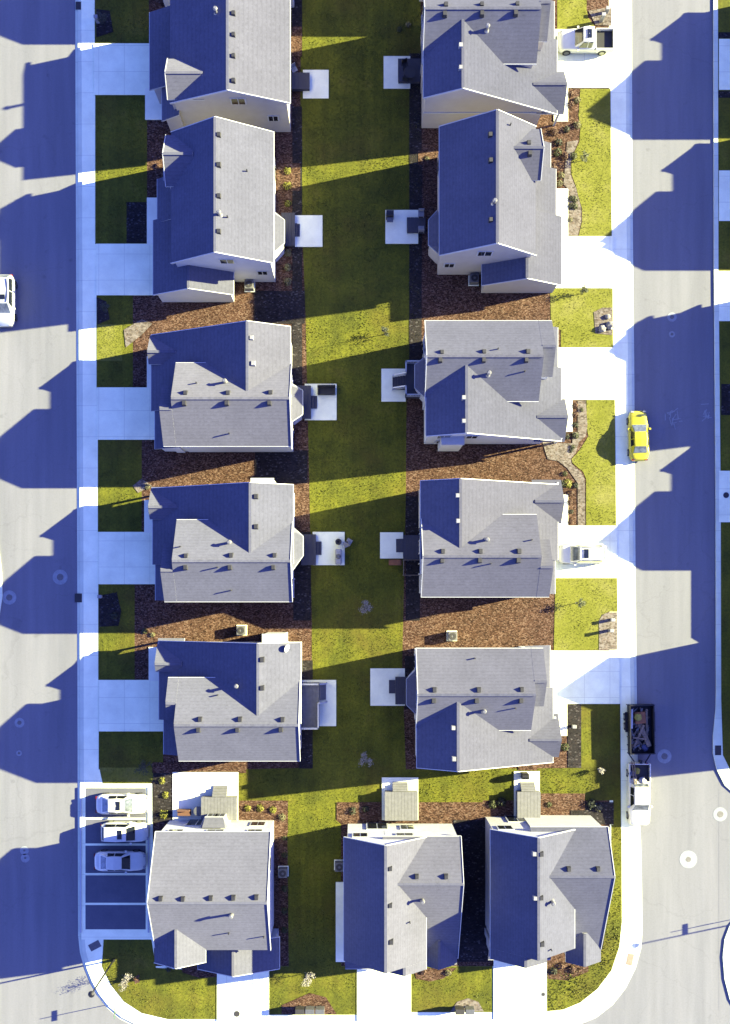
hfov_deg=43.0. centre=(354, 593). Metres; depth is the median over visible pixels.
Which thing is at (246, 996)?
driveway
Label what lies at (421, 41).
patio door
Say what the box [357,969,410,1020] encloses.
driveway
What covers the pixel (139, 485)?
gravel bed
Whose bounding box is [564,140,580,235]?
gravel bed
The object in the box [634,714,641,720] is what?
sack
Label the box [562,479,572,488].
shrub
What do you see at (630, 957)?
kerb plate
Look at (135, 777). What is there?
lawn
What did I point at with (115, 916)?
parking bay
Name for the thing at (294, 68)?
patio chair
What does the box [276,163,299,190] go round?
mulch bed
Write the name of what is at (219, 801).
deck
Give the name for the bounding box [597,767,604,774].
young tree
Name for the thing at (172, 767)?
mulch bed
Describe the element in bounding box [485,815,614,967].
house
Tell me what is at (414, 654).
window
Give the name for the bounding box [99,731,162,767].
lawn
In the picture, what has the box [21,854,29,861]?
manhole
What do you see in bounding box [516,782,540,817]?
deck
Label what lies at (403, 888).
house
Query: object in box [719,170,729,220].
driveway
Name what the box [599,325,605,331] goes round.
boulder
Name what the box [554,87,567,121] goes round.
footpath
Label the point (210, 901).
house
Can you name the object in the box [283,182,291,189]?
shrub
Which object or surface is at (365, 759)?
young tree
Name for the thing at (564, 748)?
shrub
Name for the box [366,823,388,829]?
patio door
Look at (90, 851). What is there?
parking bay
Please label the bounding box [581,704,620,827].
lawn
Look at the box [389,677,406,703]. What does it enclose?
deck
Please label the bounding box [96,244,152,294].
driveway
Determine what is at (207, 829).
window
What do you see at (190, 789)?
patio
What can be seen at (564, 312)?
lawn
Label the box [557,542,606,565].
car
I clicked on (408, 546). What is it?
deck
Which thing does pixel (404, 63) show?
patio chair
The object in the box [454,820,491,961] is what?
gravel bed
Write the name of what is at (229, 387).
house
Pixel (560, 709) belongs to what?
footpath
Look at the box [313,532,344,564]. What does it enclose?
patio
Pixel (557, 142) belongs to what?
shrub
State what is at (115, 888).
parking bay
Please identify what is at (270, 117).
window
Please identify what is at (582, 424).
gravel bed
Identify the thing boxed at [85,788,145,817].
parking bay
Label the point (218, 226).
house
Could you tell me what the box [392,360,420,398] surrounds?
deck
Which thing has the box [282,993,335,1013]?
mulch bed
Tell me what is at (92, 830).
parking bay
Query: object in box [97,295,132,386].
lawn
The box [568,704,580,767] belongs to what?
gravel bed
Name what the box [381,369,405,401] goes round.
patio
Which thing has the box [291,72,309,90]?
deck
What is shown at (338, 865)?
cooling unit
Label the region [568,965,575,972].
shrub
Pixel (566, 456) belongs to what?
gravel bed
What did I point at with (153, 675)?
footpath
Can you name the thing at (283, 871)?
cooling unit
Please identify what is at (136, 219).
gravel bed
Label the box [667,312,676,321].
manhole
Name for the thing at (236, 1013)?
manhole
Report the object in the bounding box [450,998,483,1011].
gravel bed
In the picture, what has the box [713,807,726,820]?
manhole
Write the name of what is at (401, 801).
deck
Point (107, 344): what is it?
lawn
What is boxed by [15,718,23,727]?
manhole
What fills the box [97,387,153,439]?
driveway
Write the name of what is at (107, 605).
gravel bed
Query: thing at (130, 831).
car
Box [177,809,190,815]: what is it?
garden bench
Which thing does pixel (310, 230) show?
patio
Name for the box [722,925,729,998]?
corner kerb
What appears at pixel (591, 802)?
shrub
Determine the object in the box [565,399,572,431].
footpath
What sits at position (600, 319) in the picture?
gravel bed
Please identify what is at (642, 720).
crate
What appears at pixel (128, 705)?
driveway
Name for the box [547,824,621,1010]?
lawn
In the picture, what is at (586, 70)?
driveway
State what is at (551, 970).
shrub
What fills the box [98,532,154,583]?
driveway
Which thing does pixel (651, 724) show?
trailer
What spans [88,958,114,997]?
street lamp
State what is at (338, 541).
fire pit
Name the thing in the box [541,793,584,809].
mulch bed
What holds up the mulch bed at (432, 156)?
on the gravel bed at (415, 259)
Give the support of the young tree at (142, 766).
on the lawn at (155, 741)
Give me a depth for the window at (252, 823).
87.24 m
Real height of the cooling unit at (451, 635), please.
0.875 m
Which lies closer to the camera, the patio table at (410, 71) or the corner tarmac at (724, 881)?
the patio table at (410, 71)
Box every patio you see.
[173,772,237,819]
[295,215,321,246]
[302,680,335,725]
[303,70,328,98]
[305,384,336,419]
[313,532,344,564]
[370,668,404,705]
[380,532,402,558]
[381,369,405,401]
[382,777,417,819]
[384,56,409,88]
[385,210,417,243]
[514,771,539,815]
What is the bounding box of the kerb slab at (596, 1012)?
[78,0,639,1023]
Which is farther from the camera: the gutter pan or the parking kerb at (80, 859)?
the gutter pan
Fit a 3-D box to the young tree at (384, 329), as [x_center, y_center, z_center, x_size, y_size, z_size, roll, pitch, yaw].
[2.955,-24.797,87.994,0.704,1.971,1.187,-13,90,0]
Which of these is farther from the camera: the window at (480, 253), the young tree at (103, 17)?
the young tree at (103, 17)
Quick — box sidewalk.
[81,0,635,1023]
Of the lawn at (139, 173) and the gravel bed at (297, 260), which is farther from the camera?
the lawn at (139, 173)
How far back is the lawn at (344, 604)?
88.99 m
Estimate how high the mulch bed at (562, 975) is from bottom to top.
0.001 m
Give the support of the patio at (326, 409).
on the lawn at (344, 604)
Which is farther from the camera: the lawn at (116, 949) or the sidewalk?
the sidewalk
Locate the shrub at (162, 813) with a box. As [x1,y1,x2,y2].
[159,810,168,818]
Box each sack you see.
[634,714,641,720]
[638,777,646,783]
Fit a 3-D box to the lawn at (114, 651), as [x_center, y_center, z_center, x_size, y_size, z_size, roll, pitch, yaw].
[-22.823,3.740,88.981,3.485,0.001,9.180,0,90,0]
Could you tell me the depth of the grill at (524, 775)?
87.95 m
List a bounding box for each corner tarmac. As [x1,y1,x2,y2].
[82,962,623,1009]
[719,776,729,1018]
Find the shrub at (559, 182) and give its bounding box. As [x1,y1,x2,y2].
[556,180,563,186]
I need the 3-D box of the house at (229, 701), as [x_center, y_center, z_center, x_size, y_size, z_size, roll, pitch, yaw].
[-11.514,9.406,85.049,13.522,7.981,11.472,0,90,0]
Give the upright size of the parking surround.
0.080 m
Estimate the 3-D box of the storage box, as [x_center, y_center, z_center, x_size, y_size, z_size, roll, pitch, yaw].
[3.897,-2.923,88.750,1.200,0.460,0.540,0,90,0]
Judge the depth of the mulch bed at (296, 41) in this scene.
88.93 m
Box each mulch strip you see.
[718,32,729,37]
[718,91,729,97]
[721,384,729,414]
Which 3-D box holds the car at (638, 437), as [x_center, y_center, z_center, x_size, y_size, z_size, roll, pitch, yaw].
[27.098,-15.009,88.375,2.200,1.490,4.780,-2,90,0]
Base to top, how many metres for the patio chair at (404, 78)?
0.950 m
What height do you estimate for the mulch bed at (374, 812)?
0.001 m
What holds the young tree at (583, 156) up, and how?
on the lawn at (601, 163)
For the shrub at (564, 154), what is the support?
on the gravel bed at (574, 224)
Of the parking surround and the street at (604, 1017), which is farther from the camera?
the street at (604, 1017)
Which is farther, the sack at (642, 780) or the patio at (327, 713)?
the patio at (327, 713)
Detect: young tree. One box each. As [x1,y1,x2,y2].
[97,12,108,23]
[100,303,109,312]
[119,974,131,991]
[133,974,139,983]
[134,759,151,774]
[300,972,315,986]
[358,600,371,613]
[358,751,373,766]
[381,326,389,336]
[575,598,586,608]
[580,151,589,162]
[580,284,588,293]
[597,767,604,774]
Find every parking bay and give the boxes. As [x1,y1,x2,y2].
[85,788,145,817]
[85,819,145,842]
[85,846,145,872]
[85,875,145,902]
[85,905,145,928]
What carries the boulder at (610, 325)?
on the gravel bed at (600, 319)
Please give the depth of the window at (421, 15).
87.32 m
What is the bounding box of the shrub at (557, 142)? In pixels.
[555,138,562,145]
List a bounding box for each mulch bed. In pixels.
[133,0,609,965]
[152,762,245,772]
[182,965,216,977]
[238,801,287,832]
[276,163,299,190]
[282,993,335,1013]
[291,27,301,56]
[337,802,381,819]
[415,968,456,980]
[418,151,438,164]
[418,802,492,819]
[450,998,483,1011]
[518,764,536,769]
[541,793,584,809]
[547,960,587,979]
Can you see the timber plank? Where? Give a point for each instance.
(633, 772)
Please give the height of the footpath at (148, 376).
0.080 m
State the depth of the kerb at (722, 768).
89.00 m
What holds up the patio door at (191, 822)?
in the house at (210, 901)
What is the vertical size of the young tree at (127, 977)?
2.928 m
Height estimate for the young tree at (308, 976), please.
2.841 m
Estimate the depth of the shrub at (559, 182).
88.79 m
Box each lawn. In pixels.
[95,0,148,42]
[95,95,146,243]
[96,325,121,360]
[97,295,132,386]
[98,440,141,531]
[98,584,134,679]
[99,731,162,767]
[99,768,152,783]
[102,940,216,1018]
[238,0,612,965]
[269,966,356,1014]
[411,966,492,1011]
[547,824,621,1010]
[550,289,612,346]
[554,578,617,650]
[557,0,593,28]
[571,89,611,235]
[572,400,615,525]
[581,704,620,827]
[718,0,729,767]
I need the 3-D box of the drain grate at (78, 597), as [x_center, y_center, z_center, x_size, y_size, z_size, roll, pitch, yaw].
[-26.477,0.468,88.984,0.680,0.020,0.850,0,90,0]
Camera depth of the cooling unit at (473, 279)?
88.13 m
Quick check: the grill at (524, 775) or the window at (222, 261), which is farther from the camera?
the grill at (524, 775)
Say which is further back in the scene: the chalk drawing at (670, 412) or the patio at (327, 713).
the chalk drawing at (670, 412)
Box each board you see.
[631,709,632,728]
[633,725,644,746]
[638,724,651,746]
[646,709,647,735]
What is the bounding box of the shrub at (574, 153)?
[570,152,576,159]
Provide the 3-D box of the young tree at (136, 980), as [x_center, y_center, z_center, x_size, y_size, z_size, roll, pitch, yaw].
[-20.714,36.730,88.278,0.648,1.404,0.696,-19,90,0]
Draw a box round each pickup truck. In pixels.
[556,26,613,55]
[626,762,652,825]
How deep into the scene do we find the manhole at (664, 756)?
89.11 m
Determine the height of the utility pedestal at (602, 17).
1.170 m
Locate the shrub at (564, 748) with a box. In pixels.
[561,743,569,750]
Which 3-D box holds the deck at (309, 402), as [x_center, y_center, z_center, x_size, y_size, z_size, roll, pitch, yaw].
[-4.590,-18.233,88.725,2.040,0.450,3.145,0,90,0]
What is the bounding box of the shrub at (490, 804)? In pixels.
[488,800,496,808]
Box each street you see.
[0,0,81,1009]
[0,1010,729,1023]
[624,0,718,1009]
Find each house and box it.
[147,320,302,452]
[147,814,279,976]
[148,478,303,601]
[149,0,290,131]
[153,116,284,301]
[154,632,301,760]
[163,0,293,6]
[343,823,463,975]
[406,645,561,771]
[414,320,567,450]
[418,478,564,596]
[420,0,566,127]
[428,109,561,292]
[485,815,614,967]
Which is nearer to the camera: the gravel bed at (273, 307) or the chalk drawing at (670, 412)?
the gravel bed at (273, 307)
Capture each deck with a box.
[201,786,237,820]
[281,213,299,246]
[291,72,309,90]
[296,385,316,418]
[301,534,321,564]
[301,682,326,729]
[385,782,417,820]
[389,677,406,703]
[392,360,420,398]
[396,535,418,558]
[398,59,419,83]
[407,217,424,233]
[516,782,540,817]
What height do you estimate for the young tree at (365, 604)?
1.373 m
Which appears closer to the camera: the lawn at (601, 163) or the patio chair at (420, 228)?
the patio chair at (420, 228)
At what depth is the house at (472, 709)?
82.48 m
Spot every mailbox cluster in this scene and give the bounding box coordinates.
[295,1005,323,1014]
[455,1005,474,1014]
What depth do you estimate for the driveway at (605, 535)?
88.92 m
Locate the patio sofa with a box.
[317,385,334,394]
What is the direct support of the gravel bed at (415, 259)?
on the lawn at (344, 604)
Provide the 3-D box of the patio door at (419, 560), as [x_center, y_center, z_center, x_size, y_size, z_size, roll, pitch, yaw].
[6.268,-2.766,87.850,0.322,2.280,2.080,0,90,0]
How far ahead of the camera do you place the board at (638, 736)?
88.02 m
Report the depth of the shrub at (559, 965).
88.79 m
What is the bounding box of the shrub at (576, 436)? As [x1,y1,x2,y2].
[572,432,579,438]
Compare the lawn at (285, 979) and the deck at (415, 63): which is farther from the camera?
the lawn at (285, 979)
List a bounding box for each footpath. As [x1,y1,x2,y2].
[144,500,151,532]
[145,88,161,119]
[147,198,156,244]
[147,356,150,387]
[149,647,158,680]
[336,882,344,961]
[553,703,566,735]
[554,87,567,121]
[556,189,567,236]
[558,495,567,526]
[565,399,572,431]
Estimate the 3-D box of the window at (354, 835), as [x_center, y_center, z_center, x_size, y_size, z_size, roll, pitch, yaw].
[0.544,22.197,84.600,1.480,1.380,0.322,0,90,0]
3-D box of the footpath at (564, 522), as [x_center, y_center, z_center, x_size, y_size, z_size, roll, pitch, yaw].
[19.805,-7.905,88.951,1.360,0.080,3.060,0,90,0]
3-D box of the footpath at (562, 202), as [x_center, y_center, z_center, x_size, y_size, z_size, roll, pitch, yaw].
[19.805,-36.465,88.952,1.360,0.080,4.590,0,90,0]
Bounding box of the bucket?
[641,744,647,751]
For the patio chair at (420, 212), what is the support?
on the deck at (413, 223)
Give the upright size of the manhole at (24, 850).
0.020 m
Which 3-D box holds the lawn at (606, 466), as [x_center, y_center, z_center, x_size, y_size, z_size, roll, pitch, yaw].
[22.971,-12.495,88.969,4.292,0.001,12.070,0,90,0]
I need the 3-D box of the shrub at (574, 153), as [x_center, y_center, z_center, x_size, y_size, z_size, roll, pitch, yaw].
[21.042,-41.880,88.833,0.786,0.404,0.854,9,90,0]
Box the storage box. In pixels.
[389,560,400,564]
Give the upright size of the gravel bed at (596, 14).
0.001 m
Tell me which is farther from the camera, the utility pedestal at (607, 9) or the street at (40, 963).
the street at (40, 963)
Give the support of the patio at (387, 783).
on the lawn at (344, 604)
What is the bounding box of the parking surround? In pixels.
[81,785,152,939]
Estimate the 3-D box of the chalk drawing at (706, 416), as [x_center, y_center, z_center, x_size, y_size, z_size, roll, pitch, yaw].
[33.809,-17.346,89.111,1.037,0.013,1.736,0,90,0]
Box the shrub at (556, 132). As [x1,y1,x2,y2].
[551,128,558,135]
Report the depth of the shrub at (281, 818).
88.79 m
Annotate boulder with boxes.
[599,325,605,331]
[606,321,615,329]
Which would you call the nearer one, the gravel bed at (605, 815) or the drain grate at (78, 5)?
the gravel bed at (605, 815)
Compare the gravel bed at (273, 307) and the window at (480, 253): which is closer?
the window at (480, 253)
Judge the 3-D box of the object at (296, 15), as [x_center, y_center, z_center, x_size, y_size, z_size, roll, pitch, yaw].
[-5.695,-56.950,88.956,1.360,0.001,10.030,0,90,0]
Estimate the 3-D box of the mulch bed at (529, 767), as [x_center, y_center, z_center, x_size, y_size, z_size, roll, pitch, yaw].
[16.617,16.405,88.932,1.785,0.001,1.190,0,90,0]
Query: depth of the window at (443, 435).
84.13 m
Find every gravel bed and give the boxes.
[96,9,112,36]
[96,297,109,323]
[99,592,120,626]
[124,319,151,346]
[127,202,146,242]
[133,479,151,492]
[153,773,172,822]
[254,291,304,323]
[255,450,306,482]
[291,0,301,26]
[292,106,301,384]
[293,532,310,620]
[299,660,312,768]
[405,656,413,708]
[406,496,419,620]
[409,53,421,362]
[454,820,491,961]
[543,442,563,460]
[558,443,584,525]
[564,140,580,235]
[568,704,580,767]
[571,802,613,823]
[572,401,587,442]
[589,7,610,25]
[594,308,611,334]
[599,612,616,649]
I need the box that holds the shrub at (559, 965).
[558,962,564,968]
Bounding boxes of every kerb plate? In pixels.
[88,940,100,950]
[626,953,633,965]
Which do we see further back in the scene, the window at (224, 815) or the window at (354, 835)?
the window at (224, 815)
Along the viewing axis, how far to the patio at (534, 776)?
88.90 m
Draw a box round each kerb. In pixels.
[80,787,81,932]
[148,787,148,932]
[713,0,729,789]
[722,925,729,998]
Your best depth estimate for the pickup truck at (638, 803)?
88.02 m
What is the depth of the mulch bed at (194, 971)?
88.94 m
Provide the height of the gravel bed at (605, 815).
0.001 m
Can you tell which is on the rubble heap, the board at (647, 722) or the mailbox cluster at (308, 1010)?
the board at (647, 722)
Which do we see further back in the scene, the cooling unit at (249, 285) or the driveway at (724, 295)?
the driveway at (724, 295)
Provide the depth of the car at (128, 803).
87.95 m
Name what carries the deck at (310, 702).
on the patio at (327, 713)
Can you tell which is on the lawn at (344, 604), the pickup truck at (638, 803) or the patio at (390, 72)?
the patio at (390, 72)
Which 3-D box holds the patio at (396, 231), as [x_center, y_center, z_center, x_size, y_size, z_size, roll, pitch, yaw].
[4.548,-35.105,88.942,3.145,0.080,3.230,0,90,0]
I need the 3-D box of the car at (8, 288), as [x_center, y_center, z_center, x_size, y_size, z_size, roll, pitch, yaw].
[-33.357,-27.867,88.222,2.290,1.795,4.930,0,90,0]
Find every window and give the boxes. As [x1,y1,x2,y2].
[168,829,184,830]
[206,829,224,830]
[215,814,226,818]
[218,259,235,263]
[230,98,246,104]
[247,829,263,830]
[249,822,266,825]
[256,271,268,274]
[267,115,278,120]
[352,833,368,837]
[395,833,413,834]
[400,825,414,829]
[414,654,415,668]
[420,15,421,39]
[422,339,423,357]
[436,435,451,437]
[443,263,455,266]
[465,435,478,437]
[476,251,493,255]
[496,825,514,829]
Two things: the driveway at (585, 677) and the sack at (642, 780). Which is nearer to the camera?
the sack at (642, 780)
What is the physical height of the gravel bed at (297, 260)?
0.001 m
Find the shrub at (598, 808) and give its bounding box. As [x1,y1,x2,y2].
[595,804,602,811]
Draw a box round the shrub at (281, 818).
[278,813,285,821]
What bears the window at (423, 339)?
in the house at (487, 381)
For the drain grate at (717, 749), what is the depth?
88.98 m
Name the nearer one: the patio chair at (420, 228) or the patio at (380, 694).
the patio chair at (420, 228)
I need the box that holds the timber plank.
[631,761,636,783]
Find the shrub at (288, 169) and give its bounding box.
[284,167,291,174]
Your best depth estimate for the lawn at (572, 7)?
88.97 m
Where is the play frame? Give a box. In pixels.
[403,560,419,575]
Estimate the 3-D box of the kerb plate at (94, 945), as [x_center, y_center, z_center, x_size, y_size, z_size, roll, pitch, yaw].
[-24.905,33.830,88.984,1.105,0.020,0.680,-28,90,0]
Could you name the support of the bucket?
on the rubble heap
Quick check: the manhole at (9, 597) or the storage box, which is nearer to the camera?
the storage box
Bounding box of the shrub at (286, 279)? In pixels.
[284,278,291,285]
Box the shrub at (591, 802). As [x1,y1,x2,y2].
[586,799,596,809]
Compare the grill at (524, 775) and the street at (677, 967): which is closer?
the grill at (524, 775)
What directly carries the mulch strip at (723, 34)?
on the lawn at (724, 164)
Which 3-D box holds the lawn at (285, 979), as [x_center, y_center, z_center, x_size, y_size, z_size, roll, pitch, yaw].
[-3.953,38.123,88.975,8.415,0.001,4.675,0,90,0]
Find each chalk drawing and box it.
[665,408,681,428]
[701,403,711,420]
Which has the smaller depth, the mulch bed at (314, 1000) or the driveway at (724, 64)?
the mulch bed at (314, 1000)
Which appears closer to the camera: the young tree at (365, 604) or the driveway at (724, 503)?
the young tree at (365, 604)
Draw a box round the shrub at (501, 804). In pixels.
[496,797,505,806]
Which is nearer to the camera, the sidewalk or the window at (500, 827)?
the window at (500, 827)
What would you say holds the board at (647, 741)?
on the rubble heap
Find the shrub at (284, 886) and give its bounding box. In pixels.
[281,885,288,891]
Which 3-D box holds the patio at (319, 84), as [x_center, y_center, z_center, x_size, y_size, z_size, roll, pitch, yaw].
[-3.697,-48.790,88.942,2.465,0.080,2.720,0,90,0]
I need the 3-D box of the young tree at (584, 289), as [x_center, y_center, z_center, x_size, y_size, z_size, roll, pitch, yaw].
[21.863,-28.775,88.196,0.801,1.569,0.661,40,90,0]
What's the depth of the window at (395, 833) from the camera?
85.02 m
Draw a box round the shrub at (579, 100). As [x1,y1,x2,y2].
[574,96,580,103]
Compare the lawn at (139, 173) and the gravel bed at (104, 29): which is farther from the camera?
the lawn at (139, 173)
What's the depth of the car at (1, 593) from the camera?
89.00 m
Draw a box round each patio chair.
[291,62,297,71]
[345,538,352,544]
[401,58,408,70]
[402,74,408,83]
[418,208,423,217]
[418,226,423,232]
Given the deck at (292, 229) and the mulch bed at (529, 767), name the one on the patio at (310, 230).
the deck at (292, 229)
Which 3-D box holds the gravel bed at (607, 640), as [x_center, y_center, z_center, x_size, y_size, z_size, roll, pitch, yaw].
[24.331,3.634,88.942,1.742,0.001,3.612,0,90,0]
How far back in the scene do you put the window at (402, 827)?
87.20 m
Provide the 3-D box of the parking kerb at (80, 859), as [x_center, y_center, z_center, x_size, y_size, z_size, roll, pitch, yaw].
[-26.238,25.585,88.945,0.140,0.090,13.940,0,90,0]
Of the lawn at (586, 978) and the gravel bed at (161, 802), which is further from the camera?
the lawn at (586, 978)
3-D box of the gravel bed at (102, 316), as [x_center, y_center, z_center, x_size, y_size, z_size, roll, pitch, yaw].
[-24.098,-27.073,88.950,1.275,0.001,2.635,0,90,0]
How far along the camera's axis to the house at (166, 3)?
88.36 m
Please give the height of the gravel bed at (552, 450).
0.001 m
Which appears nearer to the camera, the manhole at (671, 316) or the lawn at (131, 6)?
the lawn at (131, 6)
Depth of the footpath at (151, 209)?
88.91 m
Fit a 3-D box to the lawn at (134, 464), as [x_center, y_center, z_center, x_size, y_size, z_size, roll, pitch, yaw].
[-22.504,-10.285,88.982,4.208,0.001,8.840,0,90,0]
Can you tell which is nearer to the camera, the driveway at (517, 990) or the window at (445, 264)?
the window at (445, 264)
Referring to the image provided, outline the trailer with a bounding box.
[623,704,655,763]
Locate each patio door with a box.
[185,819,201,825]
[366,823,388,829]
[418,553,420,574]
[420,41,421,75]
[504,816,525,822]
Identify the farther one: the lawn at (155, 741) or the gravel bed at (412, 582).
the lawn at (155, 741)
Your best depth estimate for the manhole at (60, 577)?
89.11 m
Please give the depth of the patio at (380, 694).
88.90 m
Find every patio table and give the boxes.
[194,806,200,815]
[404,65,416,77]
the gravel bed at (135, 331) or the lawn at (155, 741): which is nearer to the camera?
the gravel bed at (135, 331)
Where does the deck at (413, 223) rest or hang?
on the patio at (396, 231)
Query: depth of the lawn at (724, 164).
88.99 m
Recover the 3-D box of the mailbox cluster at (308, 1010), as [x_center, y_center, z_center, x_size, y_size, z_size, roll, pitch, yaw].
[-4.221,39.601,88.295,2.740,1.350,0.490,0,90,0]
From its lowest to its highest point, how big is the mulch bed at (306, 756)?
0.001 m
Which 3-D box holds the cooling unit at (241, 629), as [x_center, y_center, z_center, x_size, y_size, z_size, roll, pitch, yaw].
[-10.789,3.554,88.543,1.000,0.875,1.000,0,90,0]
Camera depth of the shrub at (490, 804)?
88.77 m
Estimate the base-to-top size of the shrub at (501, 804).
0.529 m
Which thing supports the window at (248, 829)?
in the house at (210, 901)
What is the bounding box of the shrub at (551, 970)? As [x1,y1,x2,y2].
[550,967,557,974]
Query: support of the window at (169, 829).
in the house at (210, 901)
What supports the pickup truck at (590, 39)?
on the driveway at (586, 70)
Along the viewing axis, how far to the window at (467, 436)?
84.13 m
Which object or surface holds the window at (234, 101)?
in the house at (228, 59)
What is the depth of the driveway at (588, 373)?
88.92 m
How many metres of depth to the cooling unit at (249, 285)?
88.13 m
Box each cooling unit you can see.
[236,625,246,634]
[244,280,254,291]
[278,866,288,877]
[334,860,342,871]
[447,631,456,640]
[468,273,478,285]
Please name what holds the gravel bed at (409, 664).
on the mulch bed at (493, 622)
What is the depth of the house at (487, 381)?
82.56 m
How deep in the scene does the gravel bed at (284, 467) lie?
88.96 m
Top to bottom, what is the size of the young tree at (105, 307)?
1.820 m
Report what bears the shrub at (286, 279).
on the mulch bed at (493, 622)
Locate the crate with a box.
[633,711,645,723]
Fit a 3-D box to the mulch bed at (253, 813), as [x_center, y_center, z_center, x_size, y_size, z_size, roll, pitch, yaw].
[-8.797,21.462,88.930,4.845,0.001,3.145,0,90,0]
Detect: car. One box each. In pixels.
[0,274,17,327]
[0,561,2,609]
[94,849,146,873]
[96,792,148,816]
[101,820,149,844]
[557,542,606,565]
[626,411,650,461]
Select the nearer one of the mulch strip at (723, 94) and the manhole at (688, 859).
the mulch strip at (723, 94)
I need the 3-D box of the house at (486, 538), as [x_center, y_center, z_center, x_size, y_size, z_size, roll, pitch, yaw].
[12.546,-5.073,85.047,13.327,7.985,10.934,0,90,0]
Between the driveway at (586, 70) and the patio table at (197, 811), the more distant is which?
the driveway at (586, 70)
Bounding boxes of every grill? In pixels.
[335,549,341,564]
[386,210,393,221]
[521,772,528,779]
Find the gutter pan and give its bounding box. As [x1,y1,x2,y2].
[75,0,642,1023]
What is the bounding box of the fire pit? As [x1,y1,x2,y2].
[335,539,341,544]
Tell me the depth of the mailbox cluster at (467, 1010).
87.62 m
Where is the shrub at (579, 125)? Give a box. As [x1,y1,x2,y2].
[573,121,581,128]
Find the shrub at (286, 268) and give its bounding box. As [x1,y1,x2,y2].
[284,263,291,271]
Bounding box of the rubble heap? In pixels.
[628,707,649,750]
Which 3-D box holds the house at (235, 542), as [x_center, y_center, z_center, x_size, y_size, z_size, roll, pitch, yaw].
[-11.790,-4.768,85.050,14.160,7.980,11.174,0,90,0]
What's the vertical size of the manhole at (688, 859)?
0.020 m
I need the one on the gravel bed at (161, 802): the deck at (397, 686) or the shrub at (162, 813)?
the shrub at (162, 813)
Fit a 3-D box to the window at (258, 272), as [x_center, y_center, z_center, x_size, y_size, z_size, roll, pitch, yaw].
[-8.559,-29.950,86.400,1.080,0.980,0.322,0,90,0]
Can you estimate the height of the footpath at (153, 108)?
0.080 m
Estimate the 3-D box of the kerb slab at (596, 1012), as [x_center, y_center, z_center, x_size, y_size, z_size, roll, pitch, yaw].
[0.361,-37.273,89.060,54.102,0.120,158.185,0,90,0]
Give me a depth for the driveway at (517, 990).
88.91 m
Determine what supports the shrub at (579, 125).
on the lawn at (601, 163)
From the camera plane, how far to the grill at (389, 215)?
87.85 m
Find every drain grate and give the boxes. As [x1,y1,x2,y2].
[75,594,81,601]
[76,2,80,9]
[715,745,720,754]
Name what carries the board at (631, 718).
on the rubble heap
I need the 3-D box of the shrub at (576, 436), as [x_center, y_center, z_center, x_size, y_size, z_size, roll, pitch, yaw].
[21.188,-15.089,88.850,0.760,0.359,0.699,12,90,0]
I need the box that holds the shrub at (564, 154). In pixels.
[561,152,568,159]
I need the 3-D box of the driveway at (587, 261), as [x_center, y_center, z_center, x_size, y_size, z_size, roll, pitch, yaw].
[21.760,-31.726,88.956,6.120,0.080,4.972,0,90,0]
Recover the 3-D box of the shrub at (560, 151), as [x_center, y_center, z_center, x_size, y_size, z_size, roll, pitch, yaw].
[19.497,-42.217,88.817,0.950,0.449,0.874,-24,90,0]
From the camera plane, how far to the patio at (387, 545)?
88.90 m
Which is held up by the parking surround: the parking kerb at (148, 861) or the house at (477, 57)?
the parking kerb at (148, 861)
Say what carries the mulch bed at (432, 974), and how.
on the lawn at (474, 977)
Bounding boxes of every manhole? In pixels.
[2,590,15,604]
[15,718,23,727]
[20,846,28,854]
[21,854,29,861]
[53,570,67,584]
[234,1011,239,1016]
[657,749,671,762]
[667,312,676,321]
[669,331,674,336]
[680,851,696,867]
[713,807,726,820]
[723,492,728,497]
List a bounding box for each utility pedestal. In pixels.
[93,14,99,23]
[599,12,605,22]
[604,6,609,13]
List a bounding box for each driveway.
[94,43,148,94]
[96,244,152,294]
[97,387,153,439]
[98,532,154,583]
[99,680,162,730]
[217,971,267,1020]
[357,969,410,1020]
[493,960,546,1019]
[551,651,619,703]
[555,29,611,87]
[556,236,612,287]
[556,526,616,577]
[558,347,614,399]
[719,39,729,89]
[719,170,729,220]
[719,271,729,320]
[719,471,729,521]
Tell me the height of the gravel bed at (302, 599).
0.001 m
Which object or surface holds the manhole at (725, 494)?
on the driveway at (724, 503)
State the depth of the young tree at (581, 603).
87.85 m
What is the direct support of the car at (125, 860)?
on the parking bay at (90, 851)
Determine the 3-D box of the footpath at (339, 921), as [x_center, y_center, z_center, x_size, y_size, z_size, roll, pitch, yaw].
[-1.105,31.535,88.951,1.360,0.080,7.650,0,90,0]
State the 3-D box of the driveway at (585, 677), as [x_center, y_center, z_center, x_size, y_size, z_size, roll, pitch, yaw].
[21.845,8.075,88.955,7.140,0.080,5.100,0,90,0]
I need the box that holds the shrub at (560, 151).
[554,148,561,155]
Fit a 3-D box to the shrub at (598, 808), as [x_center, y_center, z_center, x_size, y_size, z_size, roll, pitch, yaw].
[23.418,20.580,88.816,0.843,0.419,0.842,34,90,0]
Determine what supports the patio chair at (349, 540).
on the lawn at (344, 604)
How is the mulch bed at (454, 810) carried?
on the mulch bed at (493, 622)

